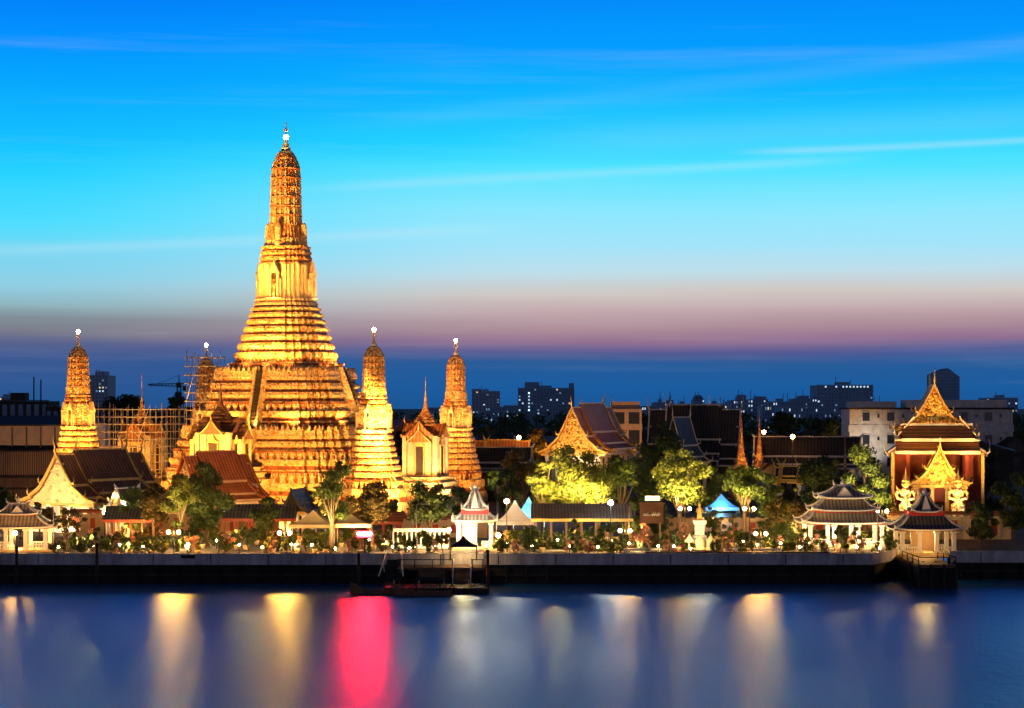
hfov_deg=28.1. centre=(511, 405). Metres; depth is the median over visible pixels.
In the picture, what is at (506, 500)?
lamp post
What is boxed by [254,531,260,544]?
potted plant
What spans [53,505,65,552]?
street lamp
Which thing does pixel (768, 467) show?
house
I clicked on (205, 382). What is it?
corner prang
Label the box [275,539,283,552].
potted plant
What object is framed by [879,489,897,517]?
tree
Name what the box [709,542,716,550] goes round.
potted plant
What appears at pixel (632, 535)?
potted plant
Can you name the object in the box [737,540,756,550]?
bush
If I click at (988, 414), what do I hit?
window
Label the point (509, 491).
tree
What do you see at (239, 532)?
garden bush
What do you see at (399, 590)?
river boat
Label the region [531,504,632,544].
shed
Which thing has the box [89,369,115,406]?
tower block
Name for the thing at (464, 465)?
corner prang
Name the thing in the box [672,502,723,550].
memorial statue
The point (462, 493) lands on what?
tree
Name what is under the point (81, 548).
potted plant
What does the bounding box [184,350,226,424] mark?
scaffold
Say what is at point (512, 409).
apartment block
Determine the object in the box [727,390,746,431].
apartment block
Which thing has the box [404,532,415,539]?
garden bush
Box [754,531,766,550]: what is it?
twin lamp post
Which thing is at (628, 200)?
sky
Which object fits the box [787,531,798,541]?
garden bush
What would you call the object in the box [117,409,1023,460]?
woods
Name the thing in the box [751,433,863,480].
cloister
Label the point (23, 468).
warehouse
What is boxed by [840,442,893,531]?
tree
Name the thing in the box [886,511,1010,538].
garden wall
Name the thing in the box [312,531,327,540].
garden bush
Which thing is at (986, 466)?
window
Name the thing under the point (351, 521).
tent
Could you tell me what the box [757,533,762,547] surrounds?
potted plant
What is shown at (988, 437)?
window
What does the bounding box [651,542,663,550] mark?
bush
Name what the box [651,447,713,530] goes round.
tree
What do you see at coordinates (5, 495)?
tree
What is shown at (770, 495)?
tree
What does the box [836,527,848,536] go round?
garden bush
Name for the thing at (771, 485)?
house
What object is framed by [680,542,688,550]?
potted plant
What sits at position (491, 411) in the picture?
apartment block
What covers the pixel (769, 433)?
house
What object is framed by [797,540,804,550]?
potted plant
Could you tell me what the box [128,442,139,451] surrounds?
window
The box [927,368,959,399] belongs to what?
tower block
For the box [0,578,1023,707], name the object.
water
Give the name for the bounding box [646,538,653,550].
potted plant
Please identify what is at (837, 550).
potted plant
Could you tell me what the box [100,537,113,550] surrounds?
garden bush
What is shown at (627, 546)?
potted plant
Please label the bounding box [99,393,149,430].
tree
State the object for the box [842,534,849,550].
potted plant
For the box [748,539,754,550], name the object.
potted plant
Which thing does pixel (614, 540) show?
garden bush
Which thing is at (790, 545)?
bush
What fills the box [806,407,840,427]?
apartment block
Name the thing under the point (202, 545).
potted plant
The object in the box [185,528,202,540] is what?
garden bush
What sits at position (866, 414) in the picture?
window
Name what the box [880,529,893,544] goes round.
bush
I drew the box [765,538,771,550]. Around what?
potted plant
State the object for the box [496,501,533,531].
tent
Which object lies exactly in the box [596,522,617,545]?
bush
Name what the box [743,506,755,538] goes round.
twin lamp post
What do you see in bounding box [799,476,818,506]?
tree
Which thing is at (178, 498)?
tree
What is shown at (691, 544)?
potted plant
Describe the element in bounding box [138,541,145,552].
potted plant
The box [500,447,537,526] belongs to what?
tree
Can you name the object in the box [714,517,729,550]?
topiary
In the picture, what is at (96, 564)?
mooring pole
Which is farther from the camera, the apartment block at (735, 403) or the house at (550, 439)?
the apartment block at (735, 403)
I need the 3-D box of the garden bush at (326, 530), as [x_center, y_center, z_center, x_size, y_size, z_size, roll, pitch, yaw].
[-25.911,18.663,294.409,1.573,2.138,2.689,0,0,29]
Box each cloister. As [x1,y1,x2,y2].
[474,442,534,475]
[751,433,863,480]
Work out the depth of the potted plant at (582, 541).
268.21 m
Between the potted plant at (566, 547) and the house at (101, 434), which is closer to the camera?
the potted plant at (566, 547)
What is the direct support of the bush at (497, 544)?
on the ground
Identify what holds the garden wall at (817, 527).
on the ground
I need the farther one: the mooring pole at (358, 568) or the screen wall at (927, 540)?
the screen wall at (927, 540)
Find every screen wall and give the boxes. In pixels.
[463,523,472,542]
[911,531,933,549]
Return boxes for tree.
[0,487,16,509]
[34,502,55,540]
[48,506,87,550]
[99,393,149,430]
[117,485,144,533]
[137,482,170,536]
[158,473,200,538]
[162,392,191,447]
[180,460,236,543]
[249,496,282,534]
[306,488,314,501]
[310,461,353,547]
[342,480,391,538]
[385,498,405,529]
[394,430,401,466]
[406,480,457,535]
[450,485,469,514]
[486,470,502,518]
[489,430,510,438]
[495,464,523,530]
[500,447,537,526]
[525,457,565,531]
[527,427,548,459]
[548,443,616,532]
[581,473,611,527]
[602,454,639,536]
[622,502,641,532]
[628,454,661,510]
[636,420,682,495]
[638,493,669,536]
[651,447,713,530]
[698,465,728,517]
[704,507,719,538]
[722,464,767,540]
[753,472,784,535]
[762,496,786,538]
[770,411,798,435]
[777,482,801,503]
[781,487,801,531]
[781,501,806,540]
[795,455,840,492]
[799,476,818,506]
[808,418,841,435]
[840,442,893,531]
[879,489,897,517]
[964,500,999,546]
[980,448,1010,510]
[990,471,1023,539]
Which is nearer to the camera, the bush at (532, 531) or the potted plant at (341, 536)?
the bush at (532, 531)
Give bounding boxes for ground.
[0,409,1023,554]
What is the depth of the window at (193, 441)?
371.19 m
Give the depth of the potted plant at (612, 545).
265.06 m
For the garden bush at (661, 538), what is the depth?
285.80 m
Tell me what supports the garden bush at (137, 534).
on the ground
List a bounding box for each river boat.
[350,582,418,594]
[393,577,458,595]
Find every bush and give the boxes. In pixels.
[47,539,61,552]
[68,537,77,549]
[75,542,88,551]
[78,534,96,547]
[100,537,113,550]
[106,531,121,544]
[118,536,133,552]
[132,530,144,542]
[137,534,157,550]
[143,526,151,536]
[152,536,171,547]
[155,541,168,552]
[168,534,185,547]
[184,535,200,552]
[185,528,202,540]
[211,532,229,543]
[221,533,236,548]
[230,532,239,545]
[235,527,249,537]
[239,525,255,550]
[246,528,258,539]
[258,531,275,540]
[262,535,274,552]
[273,528,287,540]
[278,536,293,548]
[290,533,303,543]
[299,534,313,550]
[301,528,315,536]
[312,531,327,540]
[324,528,338,539]
[342,528,353,539]
[346,535,361,548]
[373,529,392,551]
[376,540,387,550]
[396,532,412,552]
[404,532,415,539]
[417,528,434,551]
[434,533,449,552]
[492,536,509,551]
[505,528,522,550]
[518,536,534,549]
[521,524,540,544]
[530,534,547,543]
[552,533,565,541]
[571,534,589,545]
[582,538,595,552]
[588,535,607,546]
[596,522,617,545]
[600,537,619,547]
[618,533,628,545]
[633,525,649,551]
[634,536,650,550]
[648,536,663,548]
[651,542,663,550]
[658,532,675,545]
[676,522,688,543]
[704,531,716,537]
[715,538,725,550]
[736,531,755,543]
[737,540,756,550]
[756,528,767,539]
[762,537,771,547]
[767,520,793,538]
[781,541,795,550]
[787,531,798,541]
[812,530,820,537]
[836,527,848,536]
[860,530,871,540]
[878,530,886,542]
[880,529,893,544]
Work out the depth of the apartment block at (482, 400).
2599.81 m
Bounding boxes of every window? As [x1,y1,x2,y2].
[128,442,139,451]
[153,437,159,473]
[190,435,194,454]
[206,435,219,449]
[233,435,240,453]
[243,439,249,454]
[414,442,425,475]
[439,438,444,475]
[862,411,870,420]
[863,434,870,443]
[886,411,894,420]
[886,434,893,443]
[960,411,968,420]
[980,457,993,469]
[984,411,992,420]
[984,434,992,442]
[1013,457,1019,465]
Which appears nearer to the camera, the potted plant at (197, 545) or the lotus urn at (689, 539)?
the potted plant at (197, 545)
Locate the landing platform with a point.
(432, 570)
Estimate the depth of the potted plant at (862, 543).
267.43 m
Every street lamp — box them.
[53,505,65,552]
[416,503,427,545]
[877,502,878,551]
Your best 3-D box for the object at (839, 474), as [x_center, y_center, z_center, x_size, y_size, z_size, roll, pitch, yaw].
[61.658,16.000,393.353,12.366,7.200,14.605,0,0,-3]
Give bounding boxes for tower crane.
[148,375,185,407]
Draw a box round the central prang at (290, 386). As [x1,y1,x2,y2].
[161,122,401,511]
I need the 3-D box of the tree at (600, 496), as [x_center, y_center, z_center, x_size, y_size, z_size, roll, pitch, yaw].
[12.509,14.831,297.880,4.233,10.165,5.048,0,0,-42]
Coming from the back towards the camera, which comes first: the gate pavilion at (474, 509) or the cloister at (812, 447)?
the cloister at (812, 447)
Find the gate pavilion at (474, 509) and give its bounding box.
[451,483,497,549]
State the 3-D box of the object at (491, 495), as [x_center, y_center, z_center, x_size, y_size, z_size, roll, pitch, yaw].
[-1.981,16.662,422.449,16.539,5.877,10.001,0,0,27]
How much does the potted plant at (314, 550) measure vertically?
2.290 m
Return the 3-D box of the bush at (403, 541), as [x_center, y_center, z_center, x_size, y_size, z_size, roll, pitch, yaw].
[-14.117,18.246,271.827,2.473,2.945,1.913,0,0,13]
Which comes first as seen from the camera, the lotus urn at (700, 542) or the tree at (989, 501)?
the lotus urn at (700, 542)
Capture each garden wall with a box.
[70,509,191,536]
[199,509,320,533]
[393,515,486,537]
[637,513,766,535]
[779,508,896,533]
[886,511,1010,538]
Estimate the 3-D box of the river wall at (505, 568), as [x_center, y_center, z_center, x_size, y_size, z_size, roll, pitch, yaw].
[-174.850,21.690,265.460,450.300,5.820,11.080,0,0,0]
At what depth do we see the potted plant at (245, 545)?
278.39 m
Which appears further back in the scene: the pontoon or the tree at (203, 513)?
the tree at (203, 513)
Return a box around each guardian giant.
[895,468,916,515]
[947,470,968,515]
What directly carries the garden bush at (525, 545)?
on the ground
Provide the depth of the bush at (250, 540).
275.81 m
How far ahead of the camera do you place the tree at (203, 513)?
290.01 m
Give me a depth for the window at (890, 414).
559.81 m
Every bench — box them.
[624,548,647,552]
[646,548,661,550]
[747,548,781,550]
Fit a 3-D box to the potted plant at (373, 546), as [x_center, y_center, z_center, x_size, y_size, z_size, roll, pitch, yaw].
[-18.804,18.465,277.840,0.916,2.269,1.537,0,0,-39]
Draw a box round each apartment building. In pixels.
[612,402,641,458]
[839,400,1014,476]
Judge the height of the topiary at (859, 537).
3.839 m
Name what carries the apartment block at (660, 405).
on the ground
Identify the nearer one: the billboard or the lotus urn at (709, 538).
the lotus urn at (709, 538)
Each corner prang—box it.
[56,330,98,453]
[191,342,214,425]
[340,328,410,514]
[439,339,487,501]
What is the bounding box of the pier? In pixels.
[896,551,957,588]
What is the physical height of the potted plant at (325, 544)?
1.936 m
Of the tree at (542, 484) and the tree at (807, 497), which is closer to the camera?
the tree at (542, 484)
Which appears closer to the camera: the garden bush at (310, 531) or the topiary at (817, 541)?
the topiary at (817, 541)
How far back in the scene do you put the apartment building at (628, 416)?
619.96 m
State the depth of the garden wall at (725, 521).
308.80 m
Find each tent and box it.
[288,510,337,542]
[335,514,371,538]
[450,536,476,558]
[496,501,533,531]
[513,497,544,531]
[703,494,739,517]
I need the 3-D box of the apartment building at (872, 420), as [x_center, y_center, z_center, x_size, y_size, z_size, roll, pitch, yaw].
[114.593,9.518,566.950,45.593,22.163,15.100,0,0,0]
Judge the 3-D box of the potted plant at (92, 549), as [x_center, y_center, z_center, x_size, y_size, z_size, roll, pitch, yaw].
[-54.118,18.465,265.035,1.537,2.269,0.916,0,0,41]
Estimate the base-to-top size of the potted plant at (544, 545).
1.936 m
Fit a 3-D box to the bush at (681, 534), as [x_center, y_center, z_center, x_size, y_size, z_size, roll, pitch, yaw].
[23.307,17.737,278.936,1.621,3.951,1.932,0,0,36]
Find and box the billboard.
[638,496,664,537]
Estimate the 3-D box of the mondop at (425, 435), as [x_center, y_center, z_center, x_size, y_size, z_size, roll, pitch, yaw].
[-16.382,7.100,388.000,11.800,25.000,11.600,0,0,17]
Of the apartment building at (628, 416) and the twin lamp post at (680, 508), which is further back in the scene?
the apartment building at (628, 416)
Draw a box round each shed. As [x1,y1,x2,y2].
[101,506,159,537]
[216,504,297,540]
[334,511,404,538]
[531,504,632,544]
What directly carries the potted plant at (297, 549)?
on the ground
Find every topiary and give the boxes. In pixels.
[90,527,105,549]
[210,528,224,552]
[566,519,581,548]
[662,514,676,550]
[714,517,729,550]
[726,514,741,550]
[794,528,815,550]
[813,529,829,550]
[830,525,850,552]
[849,527,864,552]
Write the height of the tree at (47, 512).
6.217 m
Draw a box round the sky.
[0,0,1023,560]
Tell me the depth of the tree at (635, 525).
296.51 m
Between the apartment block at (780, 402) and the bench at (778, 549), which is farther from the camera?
the apartment block at (780, 402)
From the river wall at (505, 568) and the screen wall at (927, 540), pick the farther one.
the screen wall at (927, 540)
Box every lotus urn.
[685,533,694,549]
[695,534,705,549]
[705,533,715,549]
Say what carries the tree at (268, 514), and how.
on the ground
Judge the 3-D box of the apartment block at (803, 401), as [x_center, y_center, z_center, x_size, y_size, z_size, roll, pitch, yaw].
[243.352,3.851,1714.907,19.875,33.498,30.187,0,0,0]
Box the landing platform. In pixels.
[397,559,483,584]
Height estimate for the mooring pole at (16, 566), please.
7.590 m
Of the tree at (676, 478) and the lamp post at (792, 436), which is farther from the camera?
the lamp post at (792, 436)
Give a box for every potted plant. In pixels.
[60,542,67,552]
[78,540,85,552]
[90,540,98,552]
[99,541,102,552]
[105,541,113,552]
[113,540,119,552]
[120,527,126,535]
[127,536,135,552]
[131,541,140,552]
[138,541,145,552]
[146,541,154,552]
[158,527,166,538]
[173,543,180,552]
[194,541,200,552]
[198,532,205,548]
[221,538,228,552]
[224,542,232,552]
[233,535,240,549]
[242,537,248,549]
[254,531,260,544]
[268,539,275,552]
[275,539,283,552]
[283,538,290,552]
[293,536,302,552]
[312,537,317,552]
[316,539,324,552]
[322,540,328,552]
[330,542,338,552]
[338,533,343,546]
[346,539,352,552]
[358,538,363,552]
[363,540,371,552]
[370,534,376,549]
[393,541,401,552]
[411,537,418,552]
[426,542,432,552]
[432,540,439,552]
[497,539,504,552]
[504,533,511,548]
[512,539,519,552]
[528,540,535,552]
[538,538,546,551]
[563,539,571,552]
[568,542,576,552]
[576,542,582,552]
[578,538,584,552]
[607,542,615,552]
[617,541,624,552]
[623,538,628,550]
[631,530,635,545]
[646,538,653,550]
[662,540,668,550]
[674,537,682,550]
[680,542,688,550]
[688,542,695,550]
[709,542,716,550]
[725,540,731,550]
[728,531,735,546]
[735,539,743,550]
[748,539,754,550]
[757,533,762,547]
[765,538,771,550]
[770,539,777,550]
[777,535,782,547]
[780,542,788,550]
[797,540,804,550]
[803,539,808,550]
[811,534,818,549]
[818,543,827,550]
[830,538,839,552]
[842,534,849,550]
[847,531,854,545]
[857,539,866,552]
[865,528,871,543]
[870,542,879,552]
[886,539,892,549]
[891,539,897,552]
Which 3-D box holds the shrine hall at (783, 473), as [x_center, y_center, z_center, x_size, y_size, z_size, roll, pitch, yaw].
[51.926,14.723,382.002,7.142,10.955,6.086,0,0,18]
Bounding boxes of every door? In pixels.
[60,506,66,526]
[934,502,944,510]
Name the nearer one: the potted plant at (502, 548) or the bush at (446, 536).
the potted plant at (502, 548)
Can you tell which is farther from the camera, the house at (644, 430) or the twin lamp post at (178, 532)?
the house at (644, 430)
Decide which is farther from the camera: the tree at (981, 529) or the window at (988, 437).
the window at (988, 437)
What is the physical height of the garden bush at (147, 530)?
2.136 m
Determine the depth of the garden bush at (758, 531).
294.18 m
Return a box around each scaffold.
[96,402,186,484]
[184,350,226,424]
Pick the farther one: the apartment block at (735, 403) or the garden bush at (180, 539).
the apartment block at (735, 403)
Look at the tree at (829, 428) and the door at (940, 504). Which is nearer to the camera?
the door at (940, 504)
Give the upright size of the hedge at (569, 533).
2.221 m
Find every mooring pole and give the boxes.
[15,546,17,586]
[95,543,98,586]
[357,552,360,585]
[486,549,489,592]
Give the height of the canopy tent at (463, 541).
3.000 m
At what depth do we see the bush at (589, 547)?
268.81 m
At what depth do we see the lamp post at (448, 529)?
278.88 m
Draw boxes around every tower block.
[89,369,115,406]
[691,391,704,403]
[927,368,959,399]
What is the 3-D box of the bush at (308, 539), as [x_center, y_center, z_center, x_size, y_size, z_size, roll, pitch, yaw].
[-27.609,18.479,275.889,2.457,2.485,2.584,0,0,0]
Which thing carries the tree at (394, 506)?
on the ground
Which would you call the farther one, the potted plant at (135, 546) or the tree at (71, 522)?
the tree at (71, 522)
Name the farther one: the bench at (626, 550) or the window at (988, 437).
the window at (988, 437)
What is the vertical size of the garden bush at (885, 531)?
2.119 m
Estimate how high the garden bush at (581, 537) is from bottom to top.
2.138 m
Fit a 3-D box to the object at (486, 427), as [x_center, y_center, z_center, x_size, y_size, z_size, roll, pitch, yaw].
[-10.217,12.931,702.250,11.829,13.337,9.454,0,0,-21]
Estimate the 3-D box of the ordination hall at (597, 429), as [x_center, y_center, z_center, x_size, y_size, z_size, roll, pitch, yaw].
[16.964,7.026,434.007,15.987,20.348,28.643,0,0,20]
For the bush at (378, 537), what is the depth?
274.45 m
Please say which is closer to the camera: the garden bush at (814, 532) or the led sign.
the led sign
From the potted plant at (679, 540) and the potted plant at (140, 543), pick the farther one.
the potted plant at (679, 540)
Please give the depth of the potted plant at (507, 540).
279.73 m
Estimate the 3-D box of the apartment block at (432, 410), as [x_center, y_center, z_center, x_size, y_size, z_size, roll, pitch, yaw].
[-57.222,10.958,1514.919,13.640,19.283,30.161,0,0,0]
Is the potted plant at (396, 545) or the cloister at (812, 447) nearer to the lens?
the potted plant at (396, 545)
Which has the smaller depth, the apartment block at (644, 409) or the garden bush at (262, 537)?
the garden bush at (262, 537)
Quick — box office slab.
[810,376,872,406]
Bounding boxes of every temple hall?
[645,391,743,491]
[669,402,712,490]
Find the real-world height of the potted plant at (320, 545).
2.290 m
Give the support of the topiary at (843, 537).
on the ground
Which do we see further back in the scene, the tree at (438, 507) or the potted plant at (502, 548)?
the tree at (438, 507)
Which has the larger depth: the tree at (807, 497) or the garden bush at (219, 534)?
the tree at (807, 497)
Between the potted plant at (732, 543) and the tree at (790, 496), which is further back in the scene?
the tree at (790, 496)
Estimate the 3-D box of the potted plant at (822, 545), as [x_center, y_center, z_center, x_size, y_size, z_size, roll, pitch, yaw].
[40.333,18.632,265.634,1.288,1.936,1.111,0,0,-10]
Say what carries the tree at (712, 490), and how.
on the ground
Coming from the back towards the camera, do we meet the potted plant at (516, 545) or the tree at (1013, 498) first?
the tree at (1013, 498)
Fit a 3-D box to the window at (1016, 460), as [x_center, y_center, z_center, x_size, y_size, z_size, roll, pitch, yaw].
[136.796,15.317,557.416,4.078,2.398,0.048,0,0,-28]
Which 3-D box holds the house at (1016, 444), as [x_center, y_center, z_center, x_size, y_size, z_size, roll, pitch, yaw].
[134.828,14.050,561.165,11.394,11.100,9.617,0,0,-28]
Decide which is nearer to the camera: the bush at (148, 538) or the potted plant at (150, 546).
the potted plant at (150, 546)
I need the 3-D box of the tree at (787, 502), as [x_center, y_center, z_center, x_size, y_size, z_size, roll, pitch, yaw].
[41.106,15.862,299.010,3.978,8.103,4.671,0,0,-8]
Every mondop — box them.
[117,382,165,483]
[169,382,271,513]
[400,377,463,506]
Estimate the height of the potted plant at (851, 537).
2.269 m
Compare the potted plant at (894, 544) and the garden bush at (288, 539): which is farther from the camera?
the garden bush at (288, 539)
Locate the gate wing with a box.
[883,416,990,515]
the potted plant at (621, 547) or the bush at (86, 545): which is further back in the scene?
the bush at (86, 545)
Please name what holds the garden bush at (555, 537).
on the ground
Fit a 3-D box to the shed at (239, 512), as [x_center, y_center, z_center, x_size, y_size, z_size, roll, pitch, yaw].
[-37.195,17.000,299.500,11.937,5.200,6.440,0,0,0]
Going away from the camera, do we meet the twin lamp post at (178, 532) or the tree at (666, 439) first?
the twin lamp post at (178, 532)
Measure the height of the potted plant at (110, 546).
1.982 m
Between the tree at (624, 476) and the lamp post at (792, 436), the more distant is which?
the lamp post at (792, 436)
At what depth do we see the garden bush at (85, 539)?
280.30 m
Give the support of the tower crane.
on the ground
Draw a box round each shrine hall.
[99,482,148,537]
[277,485,321,536]
[473,434,530,446]
[772,455,808,495]
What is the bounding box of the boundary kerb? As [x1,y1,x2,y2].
[645,551,829,552]
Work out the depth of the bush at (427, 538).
272.69 m
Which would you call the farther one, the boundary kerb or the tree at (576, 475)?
the tree at (576, 475)
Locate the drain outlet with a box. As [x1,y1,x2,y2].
[180,555,195,557]
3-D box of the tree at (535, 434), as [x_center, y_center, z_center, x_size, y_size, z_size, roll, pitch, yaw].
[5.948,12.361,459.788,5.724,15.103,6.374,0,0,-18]
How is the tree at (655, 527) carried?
on the ground
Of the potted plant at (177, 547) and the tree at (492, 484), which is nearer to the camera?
the potted plant at (177, 547)
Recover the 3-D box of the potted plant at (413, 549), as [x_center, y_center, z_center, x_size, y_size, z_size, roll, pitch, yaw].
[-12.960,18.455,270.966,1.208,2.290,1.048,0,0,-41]
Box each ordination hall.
[15,431,169,532]
[535,391,640,485]
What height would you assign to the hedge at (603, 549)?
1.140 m
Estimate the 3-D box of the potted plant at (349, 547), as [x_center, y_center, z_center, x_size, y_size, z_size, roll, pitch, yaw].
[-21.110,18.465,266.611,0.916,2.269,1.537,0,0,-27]
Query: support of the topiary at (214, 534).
on the ground
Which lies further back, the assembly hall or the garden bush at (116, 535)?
the assembly hall
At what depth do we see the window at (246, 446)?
370.19 m
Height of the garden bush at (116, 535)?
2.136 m
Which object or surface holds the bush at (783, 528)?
on the ground
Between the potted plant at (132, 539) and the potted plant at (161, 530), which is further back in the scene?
the potted plant at (161, 530)
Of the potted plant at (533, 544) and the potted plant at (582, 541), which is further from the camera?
the potted plant at (582, 541)
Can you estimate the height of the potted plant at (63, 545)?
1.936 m
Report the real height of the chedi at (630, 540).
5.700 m
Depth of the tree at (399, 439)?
440.38 m
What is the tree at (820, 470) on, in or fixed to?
on the ground
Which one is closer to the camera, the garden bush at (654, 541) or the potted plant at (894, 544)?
the potted plant at (894, 544)
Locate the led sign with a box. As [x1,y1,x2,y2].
[356,531,373,552]
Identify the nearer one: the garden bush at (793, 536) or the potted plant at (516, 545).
the potted plant at (516, 545)
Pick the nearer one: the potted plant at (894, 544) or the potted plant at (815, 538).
the potted plant at (894, 544)
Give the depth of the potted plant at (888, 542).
266.65 m
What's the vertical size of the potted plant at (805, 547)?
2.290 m
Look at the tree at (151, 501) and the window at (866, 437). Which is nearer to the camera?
the tree at (151, 501)
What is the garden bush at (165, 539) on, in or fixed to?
on the ground
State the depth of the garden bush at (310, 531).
297.43 m
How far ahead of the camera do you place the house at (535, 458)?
516.14 m
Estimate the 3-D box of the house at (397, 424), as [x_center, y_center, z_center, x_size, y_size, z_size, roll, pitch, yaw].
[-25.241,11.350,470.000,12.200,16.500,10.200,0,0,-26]
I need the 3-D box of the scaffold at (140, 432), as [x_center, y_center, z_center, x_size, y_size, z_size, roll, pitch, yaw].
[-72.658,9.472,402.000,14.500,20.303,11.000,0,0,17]
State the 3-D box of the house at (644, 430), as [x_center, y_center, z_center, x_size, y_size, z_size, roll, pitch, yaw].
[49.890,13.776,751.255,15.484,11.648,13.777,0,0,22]
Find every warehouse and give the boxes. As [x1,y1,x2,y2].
[0,416,60,502]
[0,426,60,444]
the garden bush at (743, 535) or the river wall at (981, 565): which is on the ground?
the garden bush at (743, 535)
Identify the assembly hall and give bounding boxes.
[167,440,279,513]
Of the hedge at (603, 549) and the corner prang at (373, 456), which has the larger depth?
the corner prang at (373, 456)
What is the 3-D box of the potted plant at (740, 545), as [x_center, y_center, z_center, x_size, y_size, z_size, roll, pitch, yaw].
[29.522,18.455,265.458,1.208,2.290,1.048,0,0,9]
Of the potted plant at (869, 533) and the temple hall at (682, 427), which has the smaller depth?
the potted plant at (869, 533)
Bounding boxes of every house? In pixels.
[0,377,59,415]
[45,407,116,447]
[95,423,107,447]
[392,419,413,454]
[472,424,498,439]
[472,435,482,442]
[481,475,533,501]
[530,441,550,476]
[540,436,556,443]
[642,427,647,443]
[748,452,752,464]
[750,431,779,451]
[752,462,778,499]
[757,482,806,505]
[795,429,811,435]
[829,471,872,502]
[979,441,1014,486]
[996,437,1023,474]
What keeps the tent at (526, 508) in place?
on the ground
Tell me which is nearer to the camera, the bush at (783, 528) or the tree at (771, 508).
the bush at (783, 528)
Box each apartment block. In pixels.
[0,391,9,399]
[428,407,440,419]
[472,385,499,419]
[485,407,506,431]
[503,405,518,421]
[518,381,574,425]
[640,406,654,414]
[651,397,667,408]
[666,397,673,403]
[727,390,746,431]
[747,390,767,426]
[757,406,780,430]
[764,393,793,406]
[775,407,805,427]
[789,396,816,406]
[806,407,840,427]
[978,395,1017,413]
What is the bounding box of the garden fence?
[392,528,448,547]
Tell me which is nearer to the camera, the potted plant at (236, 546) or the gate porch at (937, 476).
the potted plant at (236, 546)
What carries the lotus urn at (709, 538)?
on the ground
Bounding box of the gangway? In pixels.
[378,550,403,582]
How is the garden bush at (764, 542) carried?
on the ground
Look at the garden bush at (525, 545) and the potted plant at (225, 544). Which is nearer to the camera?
the potted plant at (225, 544)
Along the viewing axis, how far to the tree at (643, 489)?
316.55 m
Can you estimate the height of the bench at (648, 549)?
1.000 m
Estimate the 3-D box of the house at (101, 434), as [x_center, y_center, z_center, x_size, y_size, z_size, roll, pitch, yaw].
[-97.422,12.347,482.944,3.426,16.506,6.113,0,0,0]
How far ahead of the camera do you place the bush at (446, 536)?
272.82 m
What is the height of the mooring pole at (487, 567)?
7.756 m
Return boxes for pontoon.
[383,579,487,593]
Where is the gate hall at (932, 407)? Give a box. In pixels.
[889,368,976,503]
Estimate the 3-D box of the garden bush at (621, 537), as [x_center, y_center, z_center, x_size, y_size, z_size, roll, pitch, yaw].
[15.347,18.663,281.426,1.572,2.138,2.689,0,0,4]
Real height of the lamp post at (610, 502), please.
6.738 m
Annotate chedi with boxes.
[627,518,632,547]
[727,408,747,498]
[754,408,764,466]
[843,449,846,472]
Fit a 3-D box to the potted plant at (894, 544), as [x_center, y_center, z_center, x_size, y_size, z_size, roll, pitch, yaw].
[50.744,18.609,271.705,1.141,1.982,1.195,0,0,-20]
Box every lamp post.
[167,529,179,552]
[278,530,290,537]
[447,527,450,549]
[504,498,508,529]
[608,499,612,535]
[618,528,631,552]
[679,506,690,534]
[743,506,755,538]
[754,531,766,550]
[791,434,794,465]
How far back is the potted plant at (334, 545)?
266.25 m
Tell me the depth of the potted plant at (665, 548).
265.62 m
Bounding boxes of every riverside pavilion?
[0,496,59,551]
[793,478,893,548]
[884,487,965,556]
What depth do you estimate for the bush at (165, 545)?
268.71 m
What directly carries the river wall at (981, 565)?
in the water
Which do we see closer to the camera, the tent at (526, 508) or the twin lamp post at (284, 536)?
the twin lamp post at (284, 536)
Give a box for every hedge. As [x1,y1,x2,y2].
[535,540,572,550]
[539,529,607,536]
[576,546,617,552]
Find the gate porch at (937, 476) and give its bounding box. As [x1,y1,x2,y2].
[909,436,973,515]
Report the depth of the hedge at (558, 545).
275.61 m
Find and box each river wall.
[0,549,895,583]
[949,551,1023,579]
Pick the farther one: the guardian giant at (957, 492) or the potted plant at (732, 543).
the guardian giant at (957, 492)
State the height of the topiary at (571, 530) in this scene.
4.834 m
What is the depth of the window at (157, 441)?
404.89 m
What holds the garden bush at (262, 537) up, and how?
on the ground
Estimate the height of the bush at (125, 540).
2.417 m
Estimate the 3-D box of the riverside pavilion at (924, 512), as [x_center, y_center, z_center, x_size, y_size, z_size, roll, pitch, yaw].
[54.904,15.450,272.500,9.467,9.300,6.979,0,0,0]
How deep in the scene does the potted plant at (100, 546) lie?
266.34 m
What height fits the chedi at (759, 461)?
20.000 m
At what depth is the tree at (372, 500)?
291.00 m
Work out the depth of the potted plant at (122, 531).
293.74 m
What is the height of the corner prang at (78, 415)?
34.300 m
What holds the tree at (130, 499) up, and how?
on the ground
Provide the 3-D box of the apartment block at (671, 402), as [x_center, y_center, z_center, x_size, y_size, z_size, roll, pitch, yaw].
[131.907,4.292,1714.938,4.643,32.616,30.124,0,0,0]
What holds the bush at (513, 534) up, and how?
on the ground
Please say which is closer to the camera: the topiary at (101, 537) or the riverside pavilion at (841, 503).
the topiary at (101, 537)
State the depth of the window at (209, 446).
368.75 m
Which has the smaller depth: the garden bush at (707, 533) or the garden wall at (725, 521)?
the garden bush at (707, 533)
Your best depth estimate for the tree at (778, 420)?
618.85 m
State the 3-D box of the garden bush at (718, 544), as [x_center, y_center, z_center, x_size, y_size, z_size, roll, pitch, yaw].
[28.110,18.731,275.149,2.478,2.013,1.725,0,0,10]

